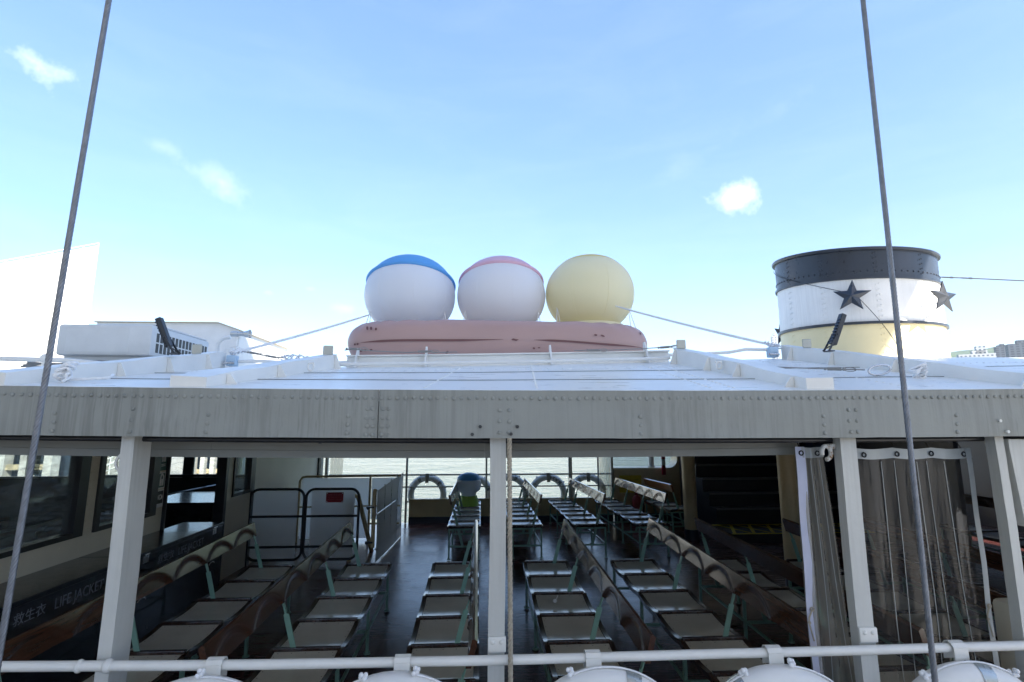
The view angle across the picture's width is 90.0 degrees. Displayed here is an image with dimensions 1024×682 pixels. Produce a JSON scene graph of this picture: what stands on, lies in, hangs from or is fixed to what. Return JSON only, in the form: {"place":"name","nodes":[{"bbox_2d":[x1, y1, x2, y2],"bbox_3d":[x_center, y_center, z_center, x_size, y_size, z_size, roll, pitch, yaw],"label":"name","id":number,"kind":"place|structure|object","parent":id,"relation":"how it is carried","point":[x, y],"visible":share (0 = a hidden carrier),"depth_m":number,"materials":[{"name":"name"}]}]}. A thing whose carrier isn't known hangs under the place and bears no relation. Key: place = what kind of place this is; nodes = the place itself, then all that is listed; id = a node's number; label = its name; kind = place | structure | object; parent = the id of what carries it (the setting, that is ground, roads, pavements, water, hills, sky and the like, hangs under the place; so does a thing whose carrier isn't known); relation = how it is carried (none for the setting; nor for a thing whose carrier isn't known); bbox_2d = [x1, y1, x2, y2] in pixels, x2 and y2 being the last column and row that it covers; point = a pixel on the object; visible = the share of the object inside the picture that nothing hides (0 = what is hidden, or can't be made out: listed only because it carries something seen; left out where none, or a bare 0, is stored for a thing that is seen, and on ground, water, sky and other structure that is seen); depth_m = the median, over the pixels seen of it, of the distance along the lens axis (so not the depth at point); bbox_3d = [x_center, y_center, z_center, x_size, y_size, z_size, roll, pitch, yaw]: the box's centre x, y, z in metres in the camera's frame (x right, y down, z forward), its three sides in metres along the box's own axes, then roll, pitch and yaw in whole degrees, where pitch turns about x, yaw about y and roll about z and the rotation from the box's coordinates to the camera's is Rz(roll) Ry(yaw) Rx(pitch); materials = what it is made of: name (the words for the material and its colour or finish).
{"place":"outdoors","nodes":[
{"label":"outdoors","id":0,"kind":"place"},
{"bbox_2d":[0,243,98,369],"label":"white building","id":1,"kind":"structure","parent":0,"point":[28,288],"depth_m":70.25,"materials":[{"name":"tile"}]},
{"bbox_2d":[0,0,111,671],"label":"wire stay","id":2,"kind":"object","parent":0,"point":[8,600],"visible":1,"depth_m":1.82,"materials":[{"name":"metal"}]},
{"bbox_2d":[323,457,670,522],"bbox_3d":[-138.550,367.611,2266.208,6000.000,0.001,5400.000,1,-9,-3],"label":"sea","id":3,"kind":"structure","parent":0,"point":[439,465],"depth_m":61.40,"materials":[{"name":"grey liquid"}]},
{"bbox_2d":[0,455,70,476],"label":"pier colonnade","id":4,"kind":"object","parent":3,"relation":"in","point":[13,465],"visible":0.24,"depth_m":38.62,"materials":[{"name":"concrete"}]},
{"bbox_2d":[106,456,183,474],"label":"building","id":5,"kind":"structure","parent":3,"relation":"on","point":[176,465],"depth_m":41.24,"materials":[{"name":"concrete"}]},
{"bbox_2d":[105,456,245,474],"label":"concrete pier","id":6,"kind":"structure","parent":3,"relation":"in","point":[205,465],"depth_m":44.92,"materials":[{"name":"grey concrete"}]},
{"bbox_2d":[0,520,1023,681],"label":"deck floor","id":7,"kind":"structure","parent":0,"point":[412,553],"depth_m":5.67,"materials":[{"name":"grey wood"}]},
{"bbox_2d":[0,517,62,547],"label":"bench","id":8,"kind":"object","parent":7,"relation":"on","point":[34,531],"visible":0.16,"depth_m":4.92,"materials":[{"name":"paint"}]},
{"bbox_2d":[0,557,108,681],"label":"life jacket locker","id":9,"kind":"object","parent":7,"relation":"on","point":[44,595],"visible":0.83,"depth_m":3.23,"materials":[{"name":"paint"}]},
{"bbox_2d":[0,457,243,527],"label":"cabin far wall","id":10,"kind":"structure","parent":7,"relation":"on","point":[47,498],"depth_m":9.43,"materials":[{"name":"metal"}]},
{"bbox_2d":[94,436,150,681],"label":"deck post","id":11,"kind":"object","parent":7,"relation":"on","point":[133,458],"visible":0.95,"depth_m":2.10,"materials":[{"name":"metal"}]},
{"bbox_2d":[0,522,294,681],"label":"bench","id":12,"kind":"object","parent":7,"relation":"on","point":[190,630],"visible":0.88,"depth_m":3.55,"materials":[{"name":"laminate"}]},
{"bbox_2d":[79,522,223,644],"bbox_3d":[-3.087,2.182,4.450,0.404,0.915,1.374,1,-9,-3],"label":"life jacket locker","id":13,"kind":"object","parent":7,"relation":"on","point":[154,609],"visible":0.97,"depth_m":4.42,"materials":[{"name":"paint"}]},
{"bbox_2d":[0,456,323,583],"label":"cabin partition","id":14,"kind":"object","parent":7,"relation":"on","point":[84,531],"visible":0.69,"depth_m":4.66,"materials":[{"name":"beige paint"}]},
{"bbox_2d":[0,456,91,558],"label":"window frame","id":15,"kind":"structure","parent":14,"relation":"in","point":[73,518],"depth_m":3.80,"materials":[{"name":"black paint"}]},
{"bbox_2d":[91,456,161,532],"bbox_3d":[-3.305,1.059,4.415,0.088,0.979,0.763,1,-9,-3],"label":"window frame","id":16,"kind":"structure","parent":14,"relation":"in","point":[155,462],"depth_m":4.62,"materials":[{"name":"black paint"}]},
{"bbox_2d":[231,457,253,496],"bbox_3d":[-3.434,1.422,6.524,0.088,1.029,0.518,1,-9,-3],"label":"window frame","id":17,"kind":"structure","parent":14,"relation":"in","point":[249,462],"depth_m":6.66,"materials":[{"name":"black paint"}]},
{"bbox_2d":[247,488,304,561],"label":"stair gate","id":18,"kind":"structure","parent":14,"relation":"attached to","point":[274,516],"depth_m":6.69,"materials":[{"name":"black paint"}]},
{"bbox_2d":[105,474,243,476],"bbox_3d":[-5.333,2.695,8.374,2.840,1.001,0.044,1,-9,-3],"label":"cabin rail","id":19,"kind":"object","parent":7,"relation":"on","point":[198,475],"visible":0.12,"depth_m":8.44,"materials":[{"name":"metal"}]},
{"bbox_2d":[164,492,214,528],"bbox_3d":[-4.262,2.565,6.862,0.956,0.920,1.056,1,-9,-3],"label":"life jacket locker","id":20,"kind":"object","parent":7,"relation":"on","point":[182,507],"visible":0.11,"depth_m":6.42,"materials":[{"name":"paint"}]},
{"bbox_2d":[168,484,215,494],"bbox_3d":[-5.086,2.644,7.595,0.456,0.838,2.754,1,-10,-4],"label":"bench","id":21,"kind":"object","parent":7,"relation":"on","point":[210,488],"visible":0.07,"depth_m":8.09,"materials":[{"name":"paint"}]},
{"bbox_2d":[198,521,391,681],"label":"bench","id":22,"kind":"object","parent":7,"relation":"on","point":[327,623],"visible":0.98,"depth_m":3.55,"materials":[{"name":"paint"}]},
{"bbox_2d":[302,487,359,560],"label":"stair gate","id":23,"kind":"structure","parent":7,"relation":"on","point":[329,520],"depth_m":6.74,"materials":[{"name":"black paint"}]},
{"bbox_2d":[295,474,400,542],"bbox_3d":[-2.580,2.650,8.097,1.597,1.042,0.044,1,-9,-3],"label":"railing","id":24,"kind":"object","parent":7,"relation":"on","point":[362,486],"visible":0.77,"depth_m":8.14,"materials":[{"name":"metal"}]},
{"bbox_2d":[346,494,373,560],"bbox_3d":[-2.093,2.577,7.177,0.076,0.924,0.664,-2,-9,15],"label":"stair handrail","id":25,"kind":"object","parent":7,"relation":"on","point":[365,526],"visible":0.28,"depth_m":7.20,"materials":[{"name":"beige paint"}]},
{"bbox_2d":[365,472,403,561],"bbox_3d":[-1.826,2.557,7.618,0.146,1.035,1.880,0,-9,1],"label":"screen","id":26,"kind":"object","parent":7,"relation":"on","point":[388,530],"visible":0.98,"depth_m":7.28,"materials":[{"name":"white metal"}]},
{"bbox_2d":[406,520,478,681],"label":"bench","id":27,"kind":"object","parent":7,"relation":"on","point":[447,621],"visible":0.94,"depth_m":3.62,"materials":[{"name":"paint"}]},
{"bbox_2d":[447,481,480,559],"bbox_3d":[-0.733,2.757,8.250,0.456,0.838,2.754,1,-10,-3],"label":"bench","id":28,"kind":"object","parent":7,"relation":"on","point":[461,517],"visible":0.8,"depth_m":7.58,"materials":[{"name":"paint"}]},
{"bbox_2d":[457,472,480,506],"bbox_3d":[-0.767,2.625,9.091,0.444,0.564,0.444,1,-9,-3],"label":"round ornament","id":29,"kind":"object","parent":28,"relation":"on","point":[469,485],"visible":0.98,"depth_m":8.94,"materials":[{"name":"plastic"}]},
{"bbox_2d":[487,438,505,681],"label":"deck post","id":30,"kind":"object","parent":7,"relation":"on","point":[496,606],"visible":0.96,"depth_m":2.15,"materials":[{"name":"metal"}]},
{"bbox_2d":[1,640,1023,673],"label":"hand rail","id":31,"kind":"object","parent":30,"relation":"attached to","point":[107,666],"visible":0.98,"depth_m":2.04,"materials":[{"name":"metal"}]},
{"bbox_2d":[204,656,227,675],"bbox_3d":[-1.152,1.331,1.972,0.062,0.199,0.080,1,-9,-3],"label":"hanging strap","id":32,"kind":"object","parent":31,"relation":"hanging from","point":[213,665],"visible":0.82,"depth_m":1.97,"materials":[{"name":"fabric"}]},
{"bbox_2d":[171,668,241,681],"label":"lifebuoy","id":33,"kind":"object","parent":32,"relation":"hanging from","point":[199,676],"visible":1,"depth_m":1.92,"materials":[{"name":"white plastic"}]},
{"bbox_2d":[394,654,411,670],"bbox_3d":[-0.433,1.346,2.014,0.062,0.199,0.080,1,-9,-3],"label":"hanging strap","id":34,"kind":"object","parent":31,"relation":"hanging from","point":[401,662],"visible":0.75,"depth_m":2.01,"materials":[{"name":"fabric"}]},
{"bbox_2d":[353,665,440,681],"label":"lifebuoy","id":35,"kind":"object","parent":34,"relation":"hanging from","point":[415,675],"visible":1,"depth_m":1.95,"materials":[{"name":"white plastic"}]},
{"bbox_2d":[583,649,601,667],"bbox_3d":[0.327,1.355,2.059,0.062,0.199,0.080,1,-9,-3],"label":"hanging strap","id":36,"kind":"object","parent":31,"relation":"hanging from","point":[593,657],"visible":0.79,"depth_m":2.06,"materials":[{"name":"fabric"}]},
{"bbox_2d":[555,666,655,681],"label":"lifebuoy","id":37,"kind":"object","parent":36,"relation":"hanging from","point":[606,674],"visible":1,"depth_m":1.99,"materials":[{"name":"white plastic"}]},
{"bbox_2d":[761,644,783,663],"bbox_3d":[1.082,1.362,2.104,0.062,0.199,0.080,1,-9,-3],"label":"hanging strap","id":38,"kind":"object","parent":31,"relation":"hanging from","point":[775,653],"visible":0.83,"depth_m":2.10,"materials":[{"name":"fabric"}]},
{"bbox_2d":[724,657,833,681],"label":"lifebuoy","id":39,"kind":"object","parent":38,"relation":"hanging from","point":[790,672],"visible":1,"depth_m":2.03,"materials":[{"name":"white plastic"}]},
{"bbox_2d":[942,640,969,660],"bbox_3d":[1.882,1.370,2.151,0.062,0.199,0.080,1,-9,-3],"label":"hanging strap","id":40,"kind":"object","parent":31,"relation":"hanging from","point":[960,650],"visible":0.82,"depth_m":2.15,"materials":[{"name":"fabric"}]},
{"bbox_2d":[912,660,1021,681],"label":"lifebuoy","id":41,"kind":"object","parent":40,"relation":"hanging from","point":[967,671],"visible":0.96,"depth_m":2.07,"materials":[{"name":"white plastic"}]},
{"bbox_2d":[408,497,612,523],"bbox_3d":[-0.003,3.284,9.945,3.960,0.452,0.100,1,-9,-3],"label":"bulwark","id":42,"kind":"object","parent":7,"relation":"on","point":[430,510],"visible":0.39,"depth_m":9.88,"materials":[{"name":"beige paint"}]},
{"bbox_2d":[485,458,486,497],"bbox_3d":[-0.502,2.197,10.083,0.035,1.737,0.070,1,-9,-3],"label":"post","id":43,"kind":"object","parent":42,"relation":"on","point":[486,480],"visible":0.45,"depth_m":9.96,"materials":[{"name":"metal"}]},
{"bbox_2d":[329,473,610,487],"bbox_3d":[-0.761,2.720,9.989,5.520,0.256,0.034,1,-9,-3],"label":"rail","id":44,"kind":"object","parent":43,"relation":"attached to","point":[489,474],"visible":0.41,"depth_m":10.02,"materials":[{"name":"metal"}]},
{"bbox_2d":[425,473,428,482],"bbox_3d":[-1.650,2.665,9.944,0.066,0.175,0.049,1,-9,-3],"label":"hanging strap","id":45,"kind":"object","parent":44,"relation":"hanging from","point":[426,477],"visible":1,"depth_m":9.92,"materials":[{"name":"paint"}]},
{"bbox_2d":[407,473,446,502],"bbox_3d":[-1.656,2.994,9.992,0.814,0.815,0.117,10,-10,-2],"label":"lifebuoy","id":46,"kind":"object","parent":45,"relation":"hanging from","point":[436,480],"visible":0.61,"depth_m":9.98,"materials":[{"name":"white plastic"}]},
{"bbox_2d":[506,478,543,558],"bbox_3d":[0.125,2.766,8.301,0.456,0.838,2.754,1,-10,-3],"label":"bench","id":47,"kind":"object","parent":7,"relation":"on","point":[524,517],"visible":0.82,"depth_m":7.69,"materials":[{"name":"paint"}]},
{"bbox_2d":[548,478,607,557],"bbox_3d":[0.999,2.774,8.353,0.456,0.838,2.754,1,-10,-4],"label":"bench","id":48,"kind":"object","parent":7,"relation":"on","point":[573,514],"visible":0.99,"depth_m":7.88,"materials":[{"name":"paint"}]},
{"bbox_2d":[523,519,655,681],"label":"bench","id":49,"kind":"object","parent":7,"relation":"on","point":[569,621],"visible":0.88,"depth_m":3.71,"materials":[{"name":"paint"}]},
{"bbox_2d":[595,477,670,556],"bbox_3d":[1.877,2.782,8.405,0.456,0.838,2.754,1,-10,-3],"label":"bench","id":50,"kind":"object","parent":7,"relation":"on","point":[636,518],"visible":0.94,"depth_m":7.96,"materials":[{"name":"paint"}]},
{"bbox_2d":[609,456,681,520],"bbox_3d":[2.940,2.483,10.408,1.885,2.200,0.354,1,-9,-3],"label":"cream bulwark","id":51,"kind":"object","parent":7,"relation":"on","point":[672,476],"visible":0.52,"depth_m":10.18,"materials":[{"name":"paint"}]},
{"bbox_2d":[619,475,640,492],"bbox_3d":[2.344,2.830,10.136,0.444,0.330,0.006,1,-9,-3],"label":"yellow notice","id":52,"kind":"object","parent":51,"relation":"attached to","point":[636,479],"visible":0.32,"depth_m":10.15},
{"bbox_2d":[643,478,697,531],"bbox_3d":[2.783,2.906,9.073,0.456,0.838,1.389,1,-11,-4],"label":"bench","id":53,"kind":"object","parent":7,"relation":"on","point":[672,507],"visible":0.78,"depth_m":8.84,"materials":[{"name":"wood"}]},
{"bbox_2d":[681,456,699,540],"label":"cream column","id":54,"kind":"structure","parent":7,"relation":"on","point":[691,532],"depth_m":8.20,"materials":[{"name":"paint"}]},
{"bbox_2d":[610,518,832,681],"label":"bench","id":55,"kind":"object","parent":7,"relation":"on","point":[686,618],"visible":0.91,"depth_m":3.66,"materials":[{"name":"paint"}]},
{"bbox_2d":[776,455,805,597],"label":"cream column","id":56,"kind":"structure","parent":7,"relation":"on","point":[788,485],"depth_m":5.55,"materials":[{"name":"metal"}]},
{"bbox_2d":[694,517,929,681],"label":"bench","id":57,"kind":"object","parent":7,"relation":"on","point":[890,665],"visible":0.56,"depth_m":3.61,"materials":[{"name":"paint"}]},
{"bbox_2d":[679,442,973,562],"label":"staircase","id":58,"kind":"structure","parent":7,"relation":"on","point":[738,497],"depth_m":8.48,"materials":[{"name":"black paint"}]},
{"bbox_2d":[833,438,879,681],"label":"deck post","id":59,"kind":"object","parent":7,"relation":"on","point":[863,630],"visible":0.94,"depth_m":2.25,"materials":[{"name":"metal"}]},
{"bbox_2d":[0,435,1023,443],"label":"curtain rod","id":60,"kind":"object","parent":59,"relation":"attached to","point":[445,440],"visible":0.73,"depth_m":2.27,"materials":[{"name":"black paint"}]},
{"bbox_2d":[795,443,855,681],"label":"clear curtain","id":61,"kind":"object","parent":60,"relation":"hanging from","point":[802,453],"visible":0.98,"depth_m":2.36,"materials":[{"name":"white plastic"}]},
{"bbox_2d":[857,441,999,681],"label":"clear curtain","id":62,"kind":"object","parent":60,"relation":"hanging from","point":[922,453],"visible":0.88,"depth_m":2.44,"materials":[{"name":"white plastic"}]},
{"bbox_2d":[782,518,1006,667],"bbox_3d":[3.077,2.050,3.858,0.456,0.838,2.754,1,-8,-4],"label":"bench","id":63,"kind":"object","parent":7,"relation":"on","point":[882,596],"visible":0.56,"depth_m":3.83,"materials":[{"name":"paint"}]},
{"bbox_2d":[863,516,1023,630],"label":"bench","id":64,"kind":"object","parent":7,"relation":"on","point":[972,554],"visible":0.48,"depth_m":4.49,"materials":[{"name":"paint"}]},
{"bbox_2d":[938,493,1023,557],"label":"bench","id":65,"kind":"object","parent":7,"relation":"on","point":[987,534],"visible":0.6,"depth_m":6.74,"materials":[{"name":"paint"}]},
{"bbox_2d":[957,441,1023,531],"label":"end bulkhead","id":66,"kind":"object","parent":7,"relation":"on","point":[987,516],"depth_m":9.54,"materials":[{"name":"paint"}]},
{"bbox_2d":[984,436,1023,681],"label":"deck post","id":67,"kind":"object","parent":7,"relation":"on","point":[1006,522],"visible":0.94,"depth_m":2.31,"materials":[{"name":"metal"}]},
{"bbox_2d":[993,598,1016,671],"bbox_3d":[2.716,1.817,2.544,0.440,0.995,0.140,1,-9,-3],"label":"cream locker","id":68,"kind":"object","parent":7,"relation":"on","point":[1003,623],"visible":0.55,"depth_m":2.60,"materials":[{"name":"metal"}]},
{"bbox_2d":[0,0,1023,366],"label":"sky","id":69,"kind":"structure","parent":0,"point":[249,165],"materials":[{"name":"blue"}]},
{"bbox_2d":[860,0,937,681],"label":"wire stay","id":70,"kind":"object","parent":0,"point":[918,526],"visible":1,"depth_m":2.00,"materials":[{"name":"metal"}]},
{"bbox_2d":[956,346,995,356],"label":"terrace block","id":71,"kind":"structure","parent":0,"point":[979,351],"depth_m":606.96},
{"bbox_2d":[1004,340,1023,357],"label":"glass tower","id":72,"kind":"structure","parent":0,"point":[1016,350],"depth_m":711.08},
{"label":"deckhead","id":73,"kind":"structure","parent":0,"visible":0},
{"bbox_2d":[0,440,798,457],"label":"beam","id":74,"kind":"structure","parent":73,"relation":"attached to","point":[299,450],"depth_m":2.39,"materials":[{"name":"metal"}]},
{"bbox_2d":[0,357,1023,396],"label":"ferry roof","id":75,"kind":"structure","parent":73,"relation":"on","point":[651,376],"depth_m":2.67,"materials":[{"name":"paint"}]},
{"bbox_2d":[0,354,98,365],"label":"roof pipe","id":76,"kind":"object","parent":75,"relation":"on","point":[41,358],"visible":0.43,"depth_m":2.98,"materials":[{"name":"metal"}]},
{"bbox_2d":[52,361,114,382],"bbox_3d":[-1.943,0.146,2.321,0.217,0.104,0.075,4,-10,-26],"label":"rope lashing","id":77,"kind":"object","parent":75,"relation":"on","point":[65,369],"visible":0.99,"depth_m":2.29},
{"bbox_2d":[0,344,225,384],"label":"roof coaming","id":78,"kind":"object","parent":75,"relation":"on","point":[197,359],"visible":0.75,"depth_m":2.87,"materials":[{"name":"white paint"}]},
{"bbox_2d":[155,317,180,354],"bbox_3d":[-2.159,-0.033,3.219,0.171,0.234,0.065,1,-9,-3],"label":"floodlight","id":79,"kind":"object","parent":78,"relation":"attached to","point":[167,340],"visible":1,"depth_m":3.21,"materials":[{"name":"black paint"}]},
{"bbox_2d":[56,324,208,360],"bbox_3d":[-3.471,0.113,4.811,0.825,0.405,0.942,1,-9,-3],"label":"condenser unit","id":80,"kind":"object","parent":75,"relation":"on","point":[108,342],"visible":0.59,"depth_m":4.37,"materials":[{"name":"white paint"}]},
{"bbox_2d":[94,321,288,366],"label":"deck house","id":81,"kind":"structure","parent":75,"relation":"on","point":[212,333],"depth_m":6.88,"materials":[{"name":"white paint"}]},
{"bbox_2d":[170,346,340,386],"bbox_3d":[-1.284,0.125,2.913,0.188,0.390,1.468,-1,-9,6],"label":"roof coaming","id":82,"kind":"object","parent":75,"relation":"on","point":[328,359],"visible":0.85,"depth_m":2.61,"materials":[{"name":"white paint"}]},
{"bbox_2d":[340,356,670,365],"bbox_3d":[-0.023,0.148,3.729,2.401,0.090,0.032,1,-9,-3],"label":"roof pipe","id":83,"kind":"object","parent":75,"relation":"on","point":[496,362],"visible":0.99,"depth_m":3.72,"materials":[{"name":"metal"}]},
{"bbox_2d":[346,342,669,367],"bbox_3d":[-0.006,0.105,3.874,2.450,0.227,0.150,1,-9,-3],"label":"roof channel","id":84,"kind":"object","parent":75,"relation":"on","point":[427,357],"visible":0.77,"depth_m":3.89,"materials":[{"name":"white paint"}]},
{"bbox_2d":[0,386,1023,438],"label":"fascia beam","id":85,"kind":"structure","parent":75,"relation":"attached to","point":[189,412],"depth_m":2.18,"materials":[{"name":"metal"}]},
{"bbox_2d":[507,438,512,681],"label":"twisted rope","id":86,"kind":"object","parent":85,"relation":"hanging from","point":[509,561],"visible":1,"depth_m":2.08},
{"bbox_2d":[1003,439,1023,525],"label":"side panel","id":87,"kind":"object","parent":85,"relation":"attached to","point":[1014,449],"visible":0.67,"depth_m":2.35,"materials":[{"name":"paint"}]},
{"bbox_2d":[670,340,833,388],"bbox_3d":[1.275,0.115,3.066,0.176,0.462,1.474,1,-9,-8],"label":"roof coaming","id":88,"kind":"object","parent":75,"relation":"on","point":[682,355],"visible":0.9,"depth_m":2.82,"materials":[{"name":"white paint"}]},
{"bbox_2d":[772,246,950,357],"bbox_3d":[4.401,-0.250,6.548,1.810,1.814,1.810,1,-9,-3],"label":"funnel","id":89,"kind":"object","parent":75,"relation":"on","point":[810,311],"visible":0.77,"depth_m":5.83,"materials":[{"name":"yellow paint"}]},
{"bbox_2d":[834,280,870,308],"bbox_3d":[3.861,-0.517,5.807,0.359,0.354,0.143,-6,-11,35],"label":"star emblem","id":90,"kind":"object","parent":89,"relation":"attached to","point":[851,294],"visible":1,"depth_m":5.77,"materials":[{"name":"black paint"}]},
{"bbox_2d":[919,281,955,311],"bbox_3d":[4.623,-0.469,5.582,0.340,0.332,0.286,1,-9,-3],"label":"star emblem","id":91,"kind":"object","parent":89,"relation":"attached to","point":[943,295],"visible":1,"depth_m":5.46,"materials":[{"name":"black paint"}]},
{"bbox_2d":[781,339,1023,386],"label":"roof coaming","id":92,"kind":"object","parent":75,"relation":"on","point":[805,352],"visible":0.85,"depth_m":3.08,"materials":[{"name":"white paint"}]},
{"bbox_2d":[615,306,782,348],"bbox_3d":[1.605,-0.160,4.743,0.063,0.669,1.718,7,-11,-36],"label":"guy rope","id":93,"kind":"object","parent":92,"relation":"attached to","point":[768,344],"visible":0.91,"depth_m":4.54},
{"bbox_2d":[822,313,846,351],"bbox_3d":[2.194,-0.058,3.489,0.184,0.264,0.065,1,-9,-3],"label":"floodlight","id":94,"kind":"object","parent":92,"relation":"attached to","point":[835,334],"visible":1,"depth_m":3.48,"materials":[{"name":"black paint"}]},
{"bbox_2d":[908,362,927,378],"bbox_3d":[2.198,0.161,2.767,0.087,0.096,0.053,1,-9,-3],"label":"rope lashing","id":95,"kind":"object","parent":75,"relation":"on","point":[917,370],"visible":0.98,"depth_m":2.75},
{"bbox_3d":[-0.216,0.344,5.669,2.750,0.114,1.350,1,-9,-3],"label":"tarpaulin","id":96,"kind":"object","parent":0,"visible":0},
{"bbox_2d":[348,319,646,354],"bbox_3d":[-0.150,0.110,5.699,3.113,0.434,1.509,1,-9,-3],"label":"inflatable raft","id":97,"kind":"object","parent":96,"relation":"on","point":[471,336],"visible":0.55,"depth_m":4.99,"materials":[{"name":"pink plastic"}]},
{"bbox_2d":[364,254,455,322],"bbox_3d":[-1.149,-0.413,5.791,1.010,1.104,1.030,1,-9,-3],"label":"round inflatable","id":98,"kind":"object","parent":97,"relation":"on","point":[407,287],"visible":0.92,"depth_m":5.40,"materials":[{"name":"white plastic"}]},
{"bbox_2d":[229,314,368,354],"bbox_3d":[-1.833,-0.090,4.705,0.062,0.654,1.677,-4,-10,22],"label":"guy rope","id":99,"kind":"object","parent":98,"relation":"attached to","point":[238,350],"visible":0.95,"depth_m":4.44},
{"bbox_2d":[457,256,544,320],"bbox_3d":[-0.122,-0.406,5.852,1.006,1.109,1.029,1,-9,-3],"label":"round inflatable","id":100,"kind":"object","parent":97,"relation":"on","point":[505,288],"visible":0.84,"depth_m":5.46,"materials":[{"name":"white plastic"}]},
{"bbox_2d":[545,254,635,327],"bbox_3d":[0.896,-0.417,5.904,1.016,1.146,1.016,1,-9,-3],"label":"round inflatable","id":101,"kind":"object","parent":97,"relation":"on","point":[591,288],"visible":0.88,"depth_m":5.53,"materials":[{"name":"yellow plastic"}]},
{"bbox_3d":[0.719,2.688,10.085,0.066,0.175,0.049,1,-9,-3],"label":"strap","id":102,"kind":"object","parent":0,"visible":0},
{"bbox_2d":[529,472,565,497],"bbox_3d":[0.713,3.016,10.131,0.815,0.814,0.122,-4,-9,-4],"label":"lifebuoy","id":103,"kind":"object","parent":102,"relation":"hanging from","point":[537,480],"visible":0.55,"depth_m":10.13,"materials":[{"name":"white plastic"}]},
{"bbox_3d":[1.509,2.695,10.132,0.066,0.175,0.049,1,-9,-3],"label":"strap","id":104,"kind":"object","parent":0,"visible":0},
{"bbox_2d":[568,475,607,496],"bbox_3d":[1.504,3.024,10.180,0.815,0.814,0.117,20,-10,0],"label":"lifebuoy","id":105,"kind":"object","parent":104,"relation":"hanging from","point":[581,478],"visible":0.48,"depth_m":10.18,"materials":[{"name":"white plastic"}]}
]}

